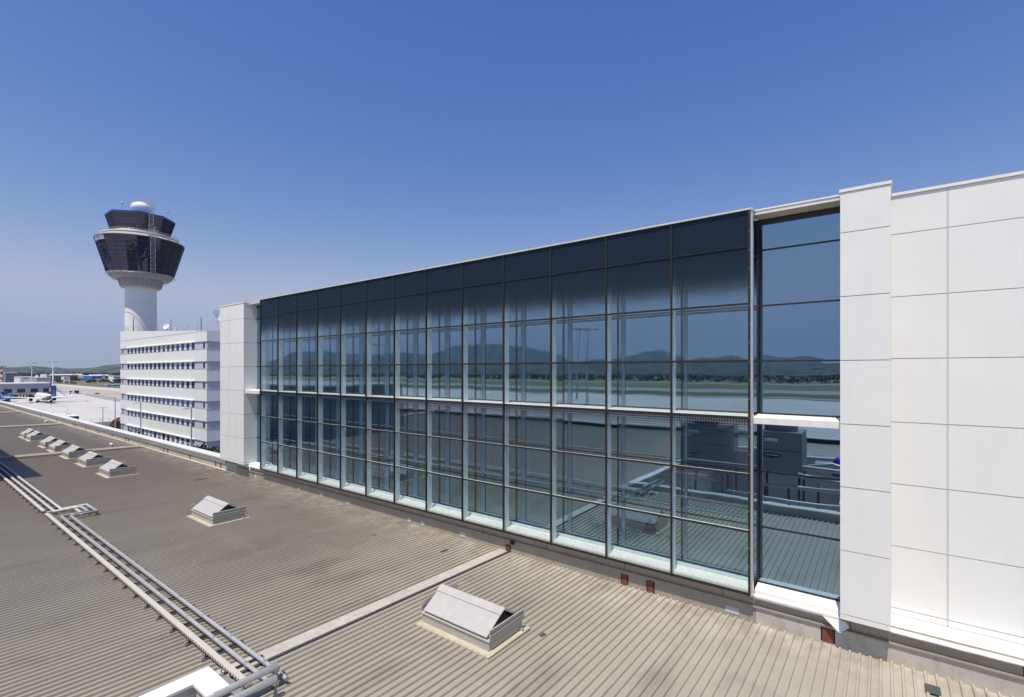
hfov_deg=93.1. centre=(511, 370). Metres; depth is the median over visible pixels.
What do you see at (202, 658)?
pipe support
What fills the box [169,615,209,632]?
pipe support
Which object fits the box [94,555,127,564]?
pipe support
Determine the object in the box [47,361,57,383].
floodlight mast
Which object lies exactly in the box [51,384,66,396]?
boarding bridge
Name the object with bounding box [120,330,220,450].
office block
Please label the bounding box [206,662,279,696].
crossing pipe
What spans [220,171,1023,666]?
glass fronted building
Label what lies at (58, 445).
skylight
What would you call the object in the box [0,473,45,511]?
cable tray
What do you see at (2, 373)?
floodlight mast
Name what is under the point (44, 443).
skylight
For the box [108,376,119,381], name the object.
white block
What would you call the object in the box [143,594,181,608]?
pipe support
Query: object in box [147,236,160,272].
lower cab window
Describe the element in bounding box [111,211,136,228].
upper cab window
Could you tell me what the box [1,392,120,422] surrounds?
apron
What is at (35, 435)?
skylight
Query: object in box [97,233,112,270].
lower cab window
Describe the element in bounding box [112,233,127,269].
lower cab window
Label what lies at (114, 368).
hills
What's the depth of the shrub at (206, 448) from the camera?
76.79 m
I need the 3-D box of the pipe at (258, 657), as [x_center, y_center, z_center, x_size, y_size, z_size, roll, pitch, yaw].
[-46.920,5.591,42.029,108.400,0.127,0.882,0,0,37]
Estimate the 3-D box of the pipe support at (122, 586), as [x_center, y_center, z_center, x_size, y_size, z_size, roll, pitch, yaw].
[-9.981,5.643,13.010,0.060,0.154,0.805,0,0,37]
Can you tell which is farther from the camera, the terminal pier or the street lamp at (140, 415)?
the terminal pier
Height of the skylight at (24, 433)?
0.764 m
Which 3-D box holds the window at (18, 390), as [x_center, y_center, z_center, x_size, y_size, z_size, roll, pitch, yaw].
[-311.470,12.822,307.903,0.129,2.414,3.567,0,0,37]
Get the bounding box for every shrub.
[200,444,219,451]
[209,445,219,452]
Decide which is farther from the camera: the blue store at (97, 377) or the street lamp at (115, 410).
the blue store at (97, 377)
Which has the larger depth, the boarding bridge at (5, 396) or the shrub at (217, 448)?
the boarding bridge at (5, 396)
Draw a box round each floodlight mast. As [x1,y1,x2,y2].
[0,366,5,382]
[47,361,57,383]
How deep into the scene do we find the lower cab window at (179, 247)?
151.59 m
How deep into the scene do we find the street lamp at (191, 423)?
78.72 m
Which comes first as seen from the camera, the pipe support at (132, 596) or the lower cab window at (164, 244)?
the pipe support at (132, 596)
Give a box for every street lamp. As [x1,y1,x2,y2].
[108,397,115,427]
[133,402,140,433]
[182,408,191,446]
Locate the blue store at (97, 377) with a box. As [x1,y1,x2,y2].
[78,374,109,380]
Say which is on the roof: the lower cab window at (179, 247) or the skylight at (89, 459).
the skylight at (89, 459)
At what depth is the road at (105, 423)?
164.17 m
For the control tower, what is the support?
on the apron
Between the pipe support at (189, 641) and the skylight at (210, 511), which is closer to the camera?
the pipe support at (189, 641)
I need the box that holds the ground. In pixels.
[51,381,120,388]
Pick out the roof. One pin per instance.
(314, 590)
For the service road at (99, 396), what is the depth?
334.38 m
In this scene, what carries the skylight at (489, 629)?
on the roof
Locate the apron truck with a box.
[68,390,78,393]
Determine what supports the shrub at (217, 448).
on the apron
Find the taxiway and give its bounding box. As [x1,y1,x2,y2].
[56,384,119,390]
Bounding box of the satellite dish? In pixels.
[213,310,220,326]
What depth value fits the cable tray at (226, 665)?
11.21 m
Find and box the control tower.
[93,200,184,330]
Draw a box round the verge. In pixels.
[56,386,120,398]
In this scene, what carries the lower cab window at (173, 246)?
in the control tower
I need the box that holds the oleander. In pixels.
[109,417,120,428]
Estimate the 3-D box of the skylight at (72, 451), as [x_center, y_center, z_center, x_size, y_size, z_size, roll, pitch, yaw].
[-29.487,5.482,32.833,2.190,0.764,1.470,0,0,37]
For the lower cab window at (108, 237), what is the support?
in the control tower
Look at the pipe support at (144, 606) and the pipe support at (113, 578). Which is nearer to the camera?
the pipe support at (144, 606)
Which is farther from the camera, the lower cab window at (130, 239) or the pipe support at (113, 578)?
the lower cab window at (130, 239)
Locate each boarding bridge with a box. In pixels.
[0,391,13,401]
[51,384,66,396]
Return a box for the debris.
[924,683,941,695]
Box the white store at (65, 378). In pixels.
[61,376,69,380]
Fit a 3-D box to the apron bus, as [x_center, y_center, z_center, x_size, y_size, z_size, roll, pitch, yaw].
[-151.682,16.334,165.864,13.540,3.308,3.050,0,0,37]
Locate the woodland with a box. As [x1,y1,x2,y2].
[3,372,119,376]
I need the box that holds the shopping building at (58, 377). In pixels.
[46,374,81,380]
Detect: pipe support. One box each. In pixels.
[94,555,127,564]
[102,562,137,572]
[111,569,146,580]
[121,577,157,588]
[131,585,169,598]
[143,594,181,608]
[155,604,195,619]
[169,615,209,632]
[184,627,226,645]
[200,640,244,660]
[219,655,263,676]
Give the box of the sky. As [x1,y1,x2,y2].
[0,0,1023,367]
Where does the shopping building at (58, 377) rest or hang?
on the ground
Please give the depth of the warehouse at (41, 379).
567.84 m
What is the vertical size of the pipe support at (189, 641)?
0.154 m
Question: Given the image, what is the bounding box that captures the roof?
[0,400,1023,696]
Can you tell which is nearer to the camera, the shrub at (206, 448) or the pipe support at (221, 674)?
the pipe support at (221, 674)
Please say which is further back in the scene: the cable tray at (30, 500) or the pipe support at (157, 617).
the cable tray at (30, 500)
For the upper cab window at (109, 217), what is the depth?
144.12 m
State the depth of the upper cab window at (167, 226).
150.93 m
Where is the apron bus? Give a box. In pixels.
[58,413,78,418]
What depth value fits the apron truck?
370.17 m
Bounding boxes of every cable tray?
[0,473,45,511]
[44,513,252,687]
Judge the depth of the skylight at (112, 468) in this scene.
26.80 m
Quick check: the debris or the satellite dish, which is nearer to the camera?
the debris
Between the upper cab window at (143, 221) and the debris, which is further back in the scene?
the upper cab window at (143, 221)
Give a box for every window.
[17,389,24,392]
[93,234,107,270]
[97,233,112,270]
[103,233,119,269]
[105,211,116,228]
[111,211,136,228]
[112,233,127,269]
[124,233,136,270]
[136,212,162,232]
[136,235,148,271]
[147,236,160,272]
[156,239,170,273]
[160,218,174,236]
[163,241,177,275]
[169,244,182,276]
[173,247,183,277]
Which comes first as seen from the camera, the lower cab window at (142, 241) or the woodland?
the lower cab window at (142, 241)
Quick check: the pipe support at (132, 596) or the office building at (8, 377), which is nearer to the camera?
the pipe support at (132, 596)
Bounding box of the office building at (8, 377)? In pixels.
[3,373,16,382]
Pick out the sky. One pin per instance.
(289, 146)
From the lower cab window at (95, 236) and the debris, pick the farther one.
the lower cab window at (95, 236)
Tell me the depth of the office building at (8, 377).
701.92 m
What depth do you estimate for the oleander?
135.53 m
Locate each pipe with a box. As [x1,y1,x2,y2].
[0,462,288,680]
[0,467,267,679]
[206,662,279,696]
[232,674,278,696]
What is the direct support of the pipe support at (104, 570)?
on the roof
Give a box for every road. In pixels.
[57,391,119,401]
[93,421,114,425]
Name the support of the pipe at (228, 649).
on the roof
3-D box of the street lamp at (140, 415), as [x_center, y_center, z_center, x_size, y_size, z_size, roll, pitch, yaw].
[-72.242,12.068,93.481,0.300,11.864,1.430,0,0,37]
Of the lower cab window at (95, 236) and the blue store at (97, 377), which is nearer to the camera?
the lower cab window at (95, 236)
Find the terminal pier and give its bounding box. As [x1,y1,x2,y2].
[0,382,51,399]
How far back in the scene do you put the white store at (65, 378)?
803.47 m
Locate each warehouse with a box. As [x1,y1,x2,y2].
[14,376,33,381]
[34,374,50,381]
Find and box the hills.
[3,364,120,373]
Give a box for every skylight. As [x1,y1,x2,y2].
[18,428,38,438]
[24,430,49,440]
[37,436,65,447]
[47,439,76,451]
[59,445,91,458]
[75,451,110,466]
[96,459,138,477]
[187,496,249,526]
[416,584,530,659]
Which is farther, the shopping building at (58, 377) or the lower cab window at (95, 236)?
the shopping building at (58, 377)
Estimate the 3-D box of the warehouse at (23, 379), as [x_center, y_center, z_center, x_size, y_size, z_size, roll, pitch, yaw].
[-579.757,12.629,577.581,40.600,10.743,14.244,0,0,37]
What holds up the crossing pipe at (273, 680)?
on the roof

